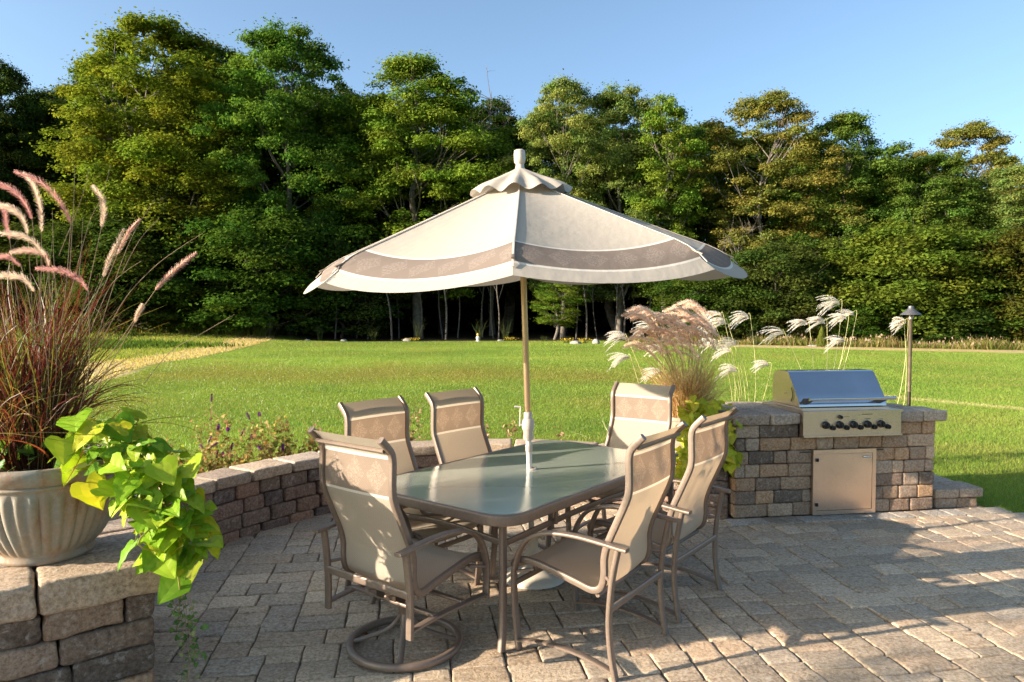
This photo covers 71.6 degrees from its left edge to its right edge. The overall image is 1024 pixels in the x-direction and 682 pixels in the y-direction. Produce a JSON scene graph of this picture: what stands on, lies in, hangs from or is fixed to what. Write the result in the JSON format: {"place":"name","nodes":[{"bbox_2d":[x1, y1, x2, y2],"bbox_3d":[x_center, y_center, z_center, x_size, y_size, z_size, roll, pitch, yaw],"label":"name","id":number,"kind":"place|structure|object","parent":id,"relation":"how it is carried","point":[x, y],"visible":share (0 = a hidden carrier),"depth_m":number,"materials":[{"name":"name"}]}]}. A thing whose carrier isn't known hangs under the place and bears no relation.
{"place":"outdoors","nodes":[
{"label":"outdoors","id":0,"kind":"place"},
{"bbox_2d":[1,330,237,370],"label":"meadow grass","id":1,"kind":"structure","parent":0,"point":[148,353],"depth_m":42.81,"materials":[{"name":"green plant"}]},
{"bbox_2d":[83,334,274,382],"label":"dry grass","id":2,"kind":"structure","parent":0,"point":[155,358],"depth_m":30.02,"materials":[{"name":"beige plant"}]},
{"bbox_2d":[0,327,1023,512],"bbox_3d":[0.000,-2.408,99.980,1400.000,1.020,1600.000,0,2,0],"label":"lawn ground","id":3,"kind":"structure","parent":0,"point":[470,336],"depth_m":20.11,"materials":[{"name":"green plant"}]},
{"bbox_2d":[0,93,49,284],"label":"broadleaf tree","id":4,"kind":"object","parent":3,"relation":"on","point":[10,168],"visible":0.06,"depth_m":58.37,"materials":[{"name":"green plant"}]},
{"bbox_2d":[0,53,69,286],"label":"broadleaf tree","id":5,"kind":"object","parent":3,"relation":"on","point":[12,80],"visible":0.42,"depth_m":57.70,"materials":[{"name":"green plant"}]},
{"bbox_2d":[2,146,69,290],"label":"maple tree","id":6,"kind":"object","parent":3,"relation":"on","point":[33,207],"depth_m":59.76,"materials":[{"name":"green plant"}]},
{"bbox_2d":[0,84,80,287],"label":"broadleaf tree","id":7,"kind":"object","parent":3,"relation":"on","point":[39,94],"visible":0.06,"depth_m":61.92,"materials":[{"name":"green plant"}]},
{"bbox_2d":[0,217,128,326],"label":"understory tree","id":8,"kind":"object","parent":3,"relation":"on","point":[6,242],"visible":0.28,"depth_m":48.85,"materials":[{"name":"green plant"}]},
{"bbox_2d":[0,289,136,325],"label":"understory tree","id":9,"kind":"object","parent":3,"relation":"on","point":[21,302],"visible":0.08,"depth_m":49.71,"materials":[{"name":"green plant"}]},
{"bbox_2d":[0,99,138,291],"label":"maple tree","id":10,"kind":"object","parent":3,"relation":"on","point":[7,131],"visible":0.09,"depth_m":58.69,"materials":[{"name":"green plant"}]},
{"bbox_2d":[0,77,156,284],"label":"broadleaf tree","id":11,"kind":"object","parent":3,"relation":"on","point":[123,100],"visible":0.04,"depth_m":59.14,"materials":[{"name":"green plant"}]},
{"bbox_2d":[37,51,131,217],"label":"slender tree","id":12,"kind":"object","parent":3,"relation":"on","point":[49,102],"visible":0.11,"depth_m":60.20,"materials":[{"name":"green plant"}]},
{"bbox_2d":[0,205,227,331],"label":"understory tree","id":13,"kind":"object","parent":3,"relation":"on","point":[56,233],"visible":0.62,"depth_m":46.51,"materials":[{"name":"green plant"}]},
{"bbox_2d":[0,337,244,350],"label":"greens","id":14,"kind":"object","parent":3,"relation":"on","point":[140,343],"visible":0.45,"depth_m":39.23,"materials":[{"name":"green plant"}]},
{"bbox_2d":[20,6,263,291],"bbox_3d":[-27.183,-12.650,53.860,16.944,23.539,22.025,-1,3,-32],"label":"maple tree","id":15,"kind":"object","parent":3,"relation":"on","point":[107,64],"visible":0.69,"depth_m":49.23,"materials":[{"name":"green plant"}]},
{"bbox_2d":[0,317,295,336],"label":"tall weeds","id":16,"kind":"object","parent":3,"relation":"on","point":[260,331],"visible":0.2,"depth_m":49.39,"materials":[{"name":"green plant"}]},
{"bbox_2d":[71,78,244,278],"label":"broadleaf tree","id":17,"kind":"object","parent":3,"relation":"on","point":[139,180],"visible":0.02,"depth_m":55.73,"materials":[{"name":"green plant"}]},
{"bbox_2d":[105,279,213,329],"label":"understory tree","id":18,"kind":"object","parent":3,"relation":"on","point":[127,288],"visible":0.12,"depth_m":49.58,"materials":[{"name":"green plant"}]},
{"bbox_2d":[128,435,217,482],"bbox_3d":[-3.307,1.238,6.027,1.730,0.972,0.696,0,2,0],"label":"butterfly bush","id":19,"kind":"object","parent":3,"relation":"on","point":[202,459],"visible":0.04,"depth_m":6.29,"materials":[{"name":"green plant"}]},
{"bbox_2d":[120,265,288,331],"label":"understory tree","id":20,"kind":"object","parent":3,"relation":"on","point":[220,288],"visible":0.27,"depth_m":48.28,"materials":[{"name":"green plant"}]},
{"bbox_2d":[118,33,303,287],"bbox_3d":[-23.730,-12.582,57.789,13.871,22.989,17.472,0,2,-7],"label":"broadleaf tree","id":21,"kind":"object","parent":3,"relation":"on","point":[172,190],"visible":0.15,"depth_m":53.15,"materials":[{"name":"green plant"}]},
{"bbox_2d":[164,394,269,473],"bbox_3d":[-2.733,1.036,6.498,1.001,1.098,0.901,-1,2,-15],"label":"butterfly bush","id":22,"kind":"object","parent":3,"relation":"on","point":[218,462],"visible":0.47,"depth_m":6.52,"materials":[{"name":"green plant"}]},
{"bbox_2d":[149,62,337,290],"bbox_3d":[-22.743,-12.663,62.472,20.081,22.764,25.295,-2,3,-37],"label":"broadleaf tree","id":23,"kind":"object","parent":3,"relation":"on","point":[291,169],"depth_m":53.74,"materials":[{"name":"green plant"}]},
{"bbox_2d":[131,203,369,334],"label":"understory tree","id":24,"kind":"object","parent":3,"relation":"on","point":[216,251],"visible":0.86,"depth_m":46.81,"materials":[{"name":"green plant"}]},
{"bbox_2d":[199,406,329,465],"bbox_3d":[-2.212,1.140,6.842,1.588,1.009,0.794,0,2,0],"label":"butterfly bush","id":25,"kind":"object","parent":3,"relation":"on","point":[284,446],"visible":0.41,"depth_m":6.86,"materials":[{"name":"green plant"}]},
{"bbox_2d":[181,13,377,334],"bbox_3d":[-16.418,-11.995,52.224,11.835,23.191,15.234,2,3,45],"label":"broadleaf tree","id":26,"kind":"object","parent":3,"relation":"on","point":[278,51],"visible":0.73,"depth_m":50.26,"materials":[{"name":"green plant"}]},
{"bbox_2d":[259,420,330,460],"bbox_3d":[-1.884,1.520,7.208,1.350,1.460,0.897,1,2,17],"label":"butterfly bush","id":27,"kind":"object","parent":3,"relation":"on","point":[313,447],"visible":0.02,"depth_m":7.10,"materials":[{"name":"green plant"}]},
{"bbox_2d":[180,84,432,225],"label":"slender tree","id":28,"kind":"object","parent":3,"relation":"on","point":[329,91],"visible":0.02,"depth_m":56.59,"materials":[{"name":"green plant"}]},
{"bbox_2d":[308,231,361,338],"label":"sapling tree","id":29,"kind":"object","parent":3,"relation":"on","point":[338,250],"visible":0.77,"depth_m":49.33,"materials":[{"name":"green plant"}]},
{"bbox_2d":[309,86,383,331],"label":"slender tree","id":30,"kind":"object","parent":3,"relation":"on","point":[348,91],"depth_m":60.64,"materials":[{"name":"green plant"}]},
{"bbox_2d":[270,250,425,337],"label":"understory tree","id":31,"kind":"object","parent":3,"relation":"on","point":[375,312],"visible":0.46,"depth_m":50.23,"materials":[{"name":"green plant"}]},
{"bbox_2d":[265,92,455,330],"bbox_3d":[-12.449,-11.391,64.103,19.046,21.428,24.758,-1,2,-17],"label":"maple tree","id":32,"kind":"object","parent":3,"relation":"on","point":[377,211],"visible":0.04,"depth_m":57.22,"materials":[{"name":"green plant"}]},
{"bbox_2d":[348,233,392,339],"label":"sapling tree","id":33,"kind":"object","parent":3,"relation":"on","point":[369,241],"visible":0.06,"depth_m":49.24,"materials":[{"name":"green plant"}]},
{"bbox_2d":[303,49,521,337],"bbox_3d":[-6.716,-10.940,53.666,17.687,21.551,13.606,1,2,14],"label":"maple tree","id":34,"kind":"object","parent":3,"relation":"on","point":[384,133],"visible":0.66,"depth_m":51.07,"materials":[{"name":"green plant"}]},
{"bbox_2d":[409,399,429,440],"bbox_3d":[-1.084,1.055,7.452,0.490,0.933,0.450,2,3,44],"label":"young shrub","id":35,"kind":"object","parent":3,"relation":"on","point":[413,431],"visible":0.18,"depth_m":7.47,"materials":[{"name":"green plant"}]},
{"bbox_2d":[364,99,494,333],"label":"broadleaf tree","id":36,"kind":"object","parent":3,"relation":"on","point":[442,302],"visible":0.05,"depth_m":61.06,"materials":[{"name":"green plant"}]},
{"bbox_2d":[122,237,769,331],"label":"forest undergrowth","id":37,"kind":"object","parent":3,"relation":"on","point":[471,313],"visible":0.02,"depth_m":72.53,"materials":[{"name":"green plant"}]},
{"bbox_2d":[444,289,447,339],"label":"sapling tree","id":38,"kind":"object","parent":3,"relation":"on","point":[446,315],"visible":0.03,"depth_m":49.58,"materials":[{"name":"grey plant"}]},
{"bbox_2d":[479,286,483,337],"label":"sapling tree","id":39,"kind":"object","parent":3,"relation":"on","point":[481,311],"visible":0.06,"depth_m":53.58,"materials":[{"name":"grey plant"}]},
{"bbox_2d":[444,95,532,334],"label":"slender tree","id":40,"kind":"object","parent":3,"relation":"on","point":[499,104],"visible":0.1,"depth_m":60.09,"materials":[{"name":"green plant"}]},
{"bbox_2d":[401,120,575,332],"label":"broadleaf tree","id":41,"kind":"object","parent":3,"relation":"on","point":[509,308],"visible":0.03,"depth_m":63.39,"materials":[{"name":"green plant"}]},
{"bbox_2d":[464,64,515,335],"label":"dead tree","id":42,"kind":"object","parent":3,"relation":"on","point":[492,299],"visible":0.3,"depth_m":57.52,"materials":[{"name":"green plant"}]},
{"bbox_2d":[493,285,502,339],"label":"sapling tree","id":43,"kind":"object","parent":3,"relation":"on","point":[498,311],"visible":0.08,"depth_m":49.07,"materials":[{"name":"grey plant"}]},
{"bbox_2d":[500,414,522,445],"bbox_3d":[0.082,1.150,7.586,0.436,0.733,0.455,-1,2,-27],"label":"young shrub","id":44,"kind":"object","parent":3,"relation":"on","point":[515,429],"visible":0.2,"depth_m":7.56,"materials":[{"name":"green plant"}]},
{"bbox_2d":[493,68,614,337],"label":"oak tree","id":45,"kind":"object","parent":3,"relation":"on","point":[536,121],"visible":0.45,"depth_m":49.82,"materials":[{"name":"green plant"}]},
{"bbox_2d":[486,114,634,332],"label":"broadleaf tree","id":46,"kind":"object","parent":3,"relation":"on","point":[548,160],"visible":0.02,"depth_m":63.11,"materials":[{"name":"green plant"}]},
{"bbox_2d":[527,281,595,339],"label":"slender tree","id":47,"kind":"object","parent":3,"relation":"on","point":[571,292],"visible":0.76,"depth_m":48.60,"materials":[{"name":"green plant"}]},
{"bbox_2d":[583,284,588,339],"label":"sapling tree","id":48,"kind":"object","parent":3,"relation":"on","point":[586,313],"visible":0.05,"depth_m":48.62,"materials":[{"name":"grey plant"}]},
{"bbox_2d":[570,321,664,440],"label":"silver grass","id":49,"kind":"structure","parent":3,"relation":"on","point":[617,360],"depth_m":7.29,"materials":[{"name":"plant"}]},
{"bbox_2d":[547,79,694,337],"bbox_3d":[7.976,-9.634,52.367,12.317,18.934,9.569,-1,2,-28],"label":"broadleaf tree","id":50,"kind":"object","parent":3,"relation":"on","point":[617,156],"visible":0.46,"depth_m":50.76,"materials":[{"name":"green plant"}]},
{"bbox_2d":[536,127,707,333],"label":"slender tree","id":51,"kind":"object","parent":3,"relation":"on","point":[610,313],"visible":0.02,"depth_m":58.94,"materials":[{"name":"green plant"}]},
{"bbox_2d":[619,283,629,338],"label":"sapling tree","id":52,"kind":"object","parent":3,"relation":"on","point":[623,295],"visible":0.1,"depth_m":50.07,"materials":[{"name":"grey plant"}]},
{"bbox_2d":[622,90,714,337],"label":"slender tree","id":53,"kind":"object","parent":3,"relation":"on","point":[657,123],"visible":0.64,"depth_m":48.77,"materials":[{"name":"green plant"}]},
{"bbox_2d":[610,118,777,311],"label":"maple tree","id":54,"kind":"object","parent":3,"relation":"on","point":[640,300],"visible":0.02,"depth_m":60.82,"materials":[{"name":"green plant"}]},
{"bbox_2d":[655,121,755,336],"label":"broadleaf tree","id":55,"kind":"object","parent":3,"relation":"on","point":[698,132],"visible":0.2,"depth_m":54.46,"materials":[{"name":"green plant"}]},
{"bbox_2d":[639,278,788,339],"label":"understory tree","id":56,"kind":"object","parent":3,"relation":"on","point":[699,297],"visible":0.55,"depth_m":44.88,"materials":[{"name":"green plant"}]},
{"bbox_2d":[718,216,765,339],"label":"broadleaf tree","id":57,"kind":"object","parent":3,"relation":"on","point":[732,242],"visible":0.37,"depth_m":47.44,"materials":[{"name":"green plant"}]},
{"bbox_2d":[680,136,853,292],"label":"slender tree","id":58,"kind":"object","parent":3,"relation":"on","point":[757,167],"visible":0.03,"depth_m":59.68,"materials":[{"name":"green plant"}]},
{"bbox_2d":[705,230,833,338],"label":"understory tree","id":59,"kind":"object","parent":3,"relation":"on","point":[788,258],"visible":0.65,"depth_m":43.77,"materials":[{"name":"green plant"}]},
{"bbox_2d":[673,87,876,310],"bbox_3d":[17.448,-8.755,49.905,12.486,17.468,12.072,0,2,-11],"label":"oak tree","id":60,"kind":"object","parent":3,"relation":"on","point":[757,110],"visible":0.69,"depth_m":47.89,"materials":[{"name":"green plant"}]},
{"bbox_2d":[749,298,852,340],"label":"understory tree","id":61,"kind":"object","parent":3,"relation":"on","point":[804,316],"visible":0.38,"depth_m":43.12,"materials":[{"name":"green plant"}]},
{"bbox_2d":[756,294,856,400],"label":"silver grass","id":62,"kind":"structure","parent":3,"relation":"on","point":[835,319],"depth_m":8.00,"materials":[{"name":"plant"}]},
{"bbox_2d":[816,326,826,346],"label":"conifer shrub","id":63,"kind":"object","parent":3,"relation":"on","point":[821,340],"visible":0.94,"depth_m":38.91,"materials":[{"name":"green plant"}]},
{"bbox_2d":[626,332,1023,349],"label":"tall weeds","id":64,"kind":"object","parent":3,"relation":"on","point":[973,343],"visible":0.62,"depth_m":39.13,"materials":[{"name":"green plant"}]},
{"bbox_2d":[755,142,919,289],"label":"broadleaf tree","id":65,"kind":"object","parent":3,"relation":"on","point":[866,162],"visible":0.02,"depth_m":58.61,"materials":[{"name":"green plant"}]},
{"bbox_2d":[767,277,915,341],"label":"understory tree","id":66,"kind":"object","parent":3,"relation":"on","point":[822,290],"visible":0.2,"depth_m":43.19,"materials":[{"name":"green plant"}]},
{"bbox_2d":[755,107,929,297],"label":"maple tree","id":67,"kind":"object","parent":3,"relation":"on","point":[845,126],"visible":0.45,"depth_m":47.79,"materials":[{"name":"green plant"}]},
{"bbox_2d":[825,298,920,343],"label":"understory tree","id":68,"kind":"object","parent":3,"relation":"on","point":[861,312],"visible":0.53,"depth_m":41.57,"materials":[{"name":"green plant"}]},
{"bbox_2d":[832,158,952,305],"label":"broadleaf tree","id":69,"kind":"object","parent":3,"relation":"on","point":[884,187],"visible":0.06,"depth_m":48.44,"materials":[{"name":"green plant"}]},
{"bbox_2d":[788,208,1023,342],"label":"understory tree","id":70,"kind":"object","parent":3,"relation":"on","point":[886,249],"visible":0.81,"depth_m":41.11,"materials":[{"name":"green plant"}]},
{"bbox_2d":[812,147,1006,275],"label":"slender tree","id":71,"kind":"object","parent":3,"relation":"on","point":[904,156],"visible":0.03,"depth_m":60.15,"materials":[{"name":"green plant"}]},
{"bbox_2d":[900,306,921,405],"bbox_3d":[4.270,0.568,7.627,0.210,1.892,0.210,0,2,0],"label":"path light","id":72,"kind":"object","parent":3,"relation":"on","point":[910,311],"visible":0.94,"depth_m":7.59,"materials":[{"name":"brown metal"}]},
{"bbox_2d":[882,149,996,305],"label":"maple tree","id":73,"kind":"object","parent":3,"relation":"on","point":[962,207],"visible":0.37,"depth_m":45.71,"materials":[{"name":"green plant"}]},
{"bbox_2d":[885,306,1014,343],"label":"understory tree","id":74,"kind":"object","parent":3,"relation":"on","point":[982,332],"visible":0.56,"depth_m":40.33,"materials":[{"name":"green plant"}]},
{"bbox_2d":[899,268,1023,343],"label":"understory tree","id":75,"kind":"object","parent":3,"relation":"on","point":[1006,325],"visible":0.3,"depth_m":40.42,"materials":[{"name":"green plant"}]},
{"bbox_2d":[907,118,1023,247],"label":"oak tree","id":76,"kind":"object","parent":3,"relation":"on","point":[991,157],"visible":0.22,"depth_m":52.15,"materials":[{"name":"green plant"}]},
{"bbox_2d":[935,223,1023,343],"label":"understory tree","id":77,"kind":"object","parent":3,"relation":"on","point":[1017,237],"visible":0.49,"depth_m":40.63,"materials":[{"name":"green plant"}]},
{"bbox_2d":[944,160,1023,340],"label":"broadleaf tree","id":78,"kind":"object","parent":3,"relation":"on","point":[1011,176],"visible":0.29,"depth_m":44.91,"materials":[{"name":"green plant"}]},
{"bbox_2d":[966,188,1023,276],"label":"oak tree","id":79,"kind":"object","parent":3,"relation":"on","point":[995,226],"visible":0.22,"depth_m":44.55,"materials":[{"name":"green plant"}]},
{"bbox_2d":[0,0,1023,222],"label":"sky","id":80,"kind":"structure","parent":0,"point":[921,66],"materials":[{"name":"blue"}]},
{"bbox_2d":[151,502,1023,681],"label":"patio","id":81,"kind":"structure","parent":0,"point":[932,595],"depth_m":4.15,"materials":[{"name":"stone"}]},
{"bbox_2d":[0,518,160,681],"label":"planter pier","id":82,"kind":"structure","parent":81,"relation":"on","point":[87,617],"depth_m":3.16,"materials":[{"name":"stone"}]},
{"bbox_2d":[0,444,124,566],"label":"urn planter","id":83,"kind":"object","parent":82,"relation":"on","point":[39,525],"visible":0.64,"depth_m":3.16,"materials":[{"name":"ceramic"}]},
{"bbox_2d":[0,436,50,471],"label":"geranium","id":84,"kind":"object","parent":83,"relation":"in","point":[24,450],"visible":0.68,"depth_m":3.24,"materials":[{"name":"green plant"}]},
{"bbox_2d":[0,166,234,499],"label":"fountain grass","id":85,"kind":"object","parent":83,"relation":"in","point":[38,403],"depth_m":3.30,"materials":[{"name":"brown plant"}]},
{"bbox_2d":[44,406,222,604],"bbox_3d":[-1.728,0.724,3.161,0.994,0.858,0.485,1,2,17],"label":"sweet potato vine","id":86,"kind":"object","parent":83,"relation":"in","point":[171,554],"visible":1,"depth_m":3.06,"materials":[{"name":"green plant"}]},
{"bbox_2d":[166,591,208,681],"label":"trailing vine","id":87,"kind":"object","parent":86,"relation":"hanging from","point":[189,625],"visible":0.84,"depth_m":3.26,"materials":[{"name":"green plant"}]},
{"bbox_2d":[308,426,489,671],"bbox_3d":[-0.577,1.012,3.703,0.646,1.180,0.770,2,3,37],"label":"swivel chair","id":88,"kind":"object","parent":81,"relation":"on","point":[386,556],"visible":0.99,"depth_m":3.54,"materials":[{"name":"fabric"}]},
{"bbox_2d":[337,395,482,591],"bbox_3d":[-0.652,0.986,4.524,0.770,1.190,0.645,2,3,39],"label":"patio chair","id":89,"kind":"object","parent":81,"relation":"on","point":[387,419],"visible":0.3,"depth_m":4.68,"materials":[{"name":"beige fabric"}]},
{"bbox_2d":[109,438,728,549],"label":"seat wall","id":90,"kind":"structure","parent":81,"relation":"on","point":[252,499],"depth_m":5.83,"materials":[{"name":"stone"}]},
{"bbox_2d":[671,417,692,452],"bbox_3d":[1.580,0.829,6.356,0.480,0.335,0.480,0,2,0],"label":"round planter","id":91,"kind":"object","parent":90,"relation":"on","point":[675,421],"visible":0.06,"depth_m":6.20,"materials":[{"name":"ceramic"}]},
{"bbox_2d":[621,299,749,419],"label":"fountain grass","id":92,"kind":"object","parent":91,"relation":"in","point":[684,388],"depth_m":6.21,"materials":[{"name":"beige plant"}]},
{"bbox_2d":[674,394,742,484],"bbox_3d":[1.630,0.851,6.069,0.667,0.794,0.512,0,2,0],"label":"sweet potato vine","id":93,"kind":"object","parent":91,"relation":"in","point":[705,409],"visible":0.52,"depth_m":6.02,"materials":[{"name":"green plant"}]},
{"bbox_2d":[424,387,552,579],"bbox_3d":[-0.172,0.965,5.094,0.770,1.190,0.645,2,3,41],"label":"patio chair","id":94,"kind":"object","parent":81,"relation":"on","point":[458,431],"visible":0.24,"depth_m":5.25,"materials":[{"name":"beige fabric"}]},
{"bbox_2d":[368,440,667,652],"bbox_3d":[0.135,1.211,4.729,1.192,0.738,2.042,2,3,38],"label":"dining table","id":95,"kind":"object","parent":81,"relation":"on","point":[503,489],"visible":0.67,"depth_m":4.26,"materials":[{"name":"green glass"}]},
{"bbox_2d":[507,527,564,589],"bbox_3d":[0.142,1.404,4.716,0.430,0.335,0.430,0,2,0],"label":"umbrella base","id":96,"kind":"object","parent":81,"relation":"on","point":[543,579],"visible":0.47,"depth_m":4.59,"materials":[{"name":"beige paint"}]},
{"bbox_2d":[303,149,747,527],"bbox_3d":[0.093,0.149,4.645,2.808,2.757,2.808,-2,5,0],"label":"patio umbrella","id":97,"kind":"object","parent":96,"relation":"on","point":[519,222],"visible":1,"depth_m":3.71,"materials":[{"name":"fabric"}]},
{"bbox_2d":[511,421,687,681],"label":"patio chair","id":98,"kind":"object","parent":81,"relation":"on","point":[596,566],"visible":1,"depth_m":3.65,"materials":[{"name":"fabric"}]},
{"bbox_2d":[565,381,678,531],"bbox_3d":[0.868,0.948,5.538,0.645,1.190,0.770,2,3,36],"label":"patio chair","id":99,"kind":"object","parent":81,"relation":"on","point":[637,410],"visible":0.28,"depth_m":5.77,"materials":[{"name":"beige fabric"}]},
{"bbox_2d":[587,405,739,622],"bbox_3d":[0.934,0.991,4.406,0.770,1.190,0.645,2,3,38],"label":"patio chair","id":100,"kind":"object","parent":81,"relation":"on","point":[708,441],"visible":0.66,"depth_m":4.25,"materials":[{"name":"beige fabric"}]},
{"bbox_2d":[718,401,946,517],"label":"grill island","id":101,"kind":"structure","parent":81,"relation":"on","point":[785,469],"depth_m":6.18,"materials":[{"name":"stone"}]},
{"bbox_2d":[762,369,902,437],"bbox_3d":[2.894,0.539,6.452,0.943,0.542,0.748,0,2,-8],"label":"gas grill","id":102,"kind":"object","parent":101,"relation":"in","point":[837,402],"visible":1,"depth_m":6.24,"materials":[{"name":"metal"}]},
{"bbox_2d":[930,474,982,507],"bbox_3d":[4.042,1.429,6.780,0.506,0.190,0.622,0,2,-8],"label":"stone step","id":103,"kind":"object","parent":81,"relation":"on","point":[948,493],"visible":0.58,"depth_m":6.50,"materials":[{"name":"grey stone"}]},
{"bbox_2d":[696,310,771,401],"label":"silver grass","id":104,"kind":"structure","parent":0,"point":[724,348],"depth_m":7.60,"materials":[{"name":"plant"}]},
{"bbox_2d":[889,316,908,404],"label":"silver grass","id":105,"kind":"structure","parent":0,"point":[897,322],"depth_m":7.71,"materials":[{"name":"plant"}]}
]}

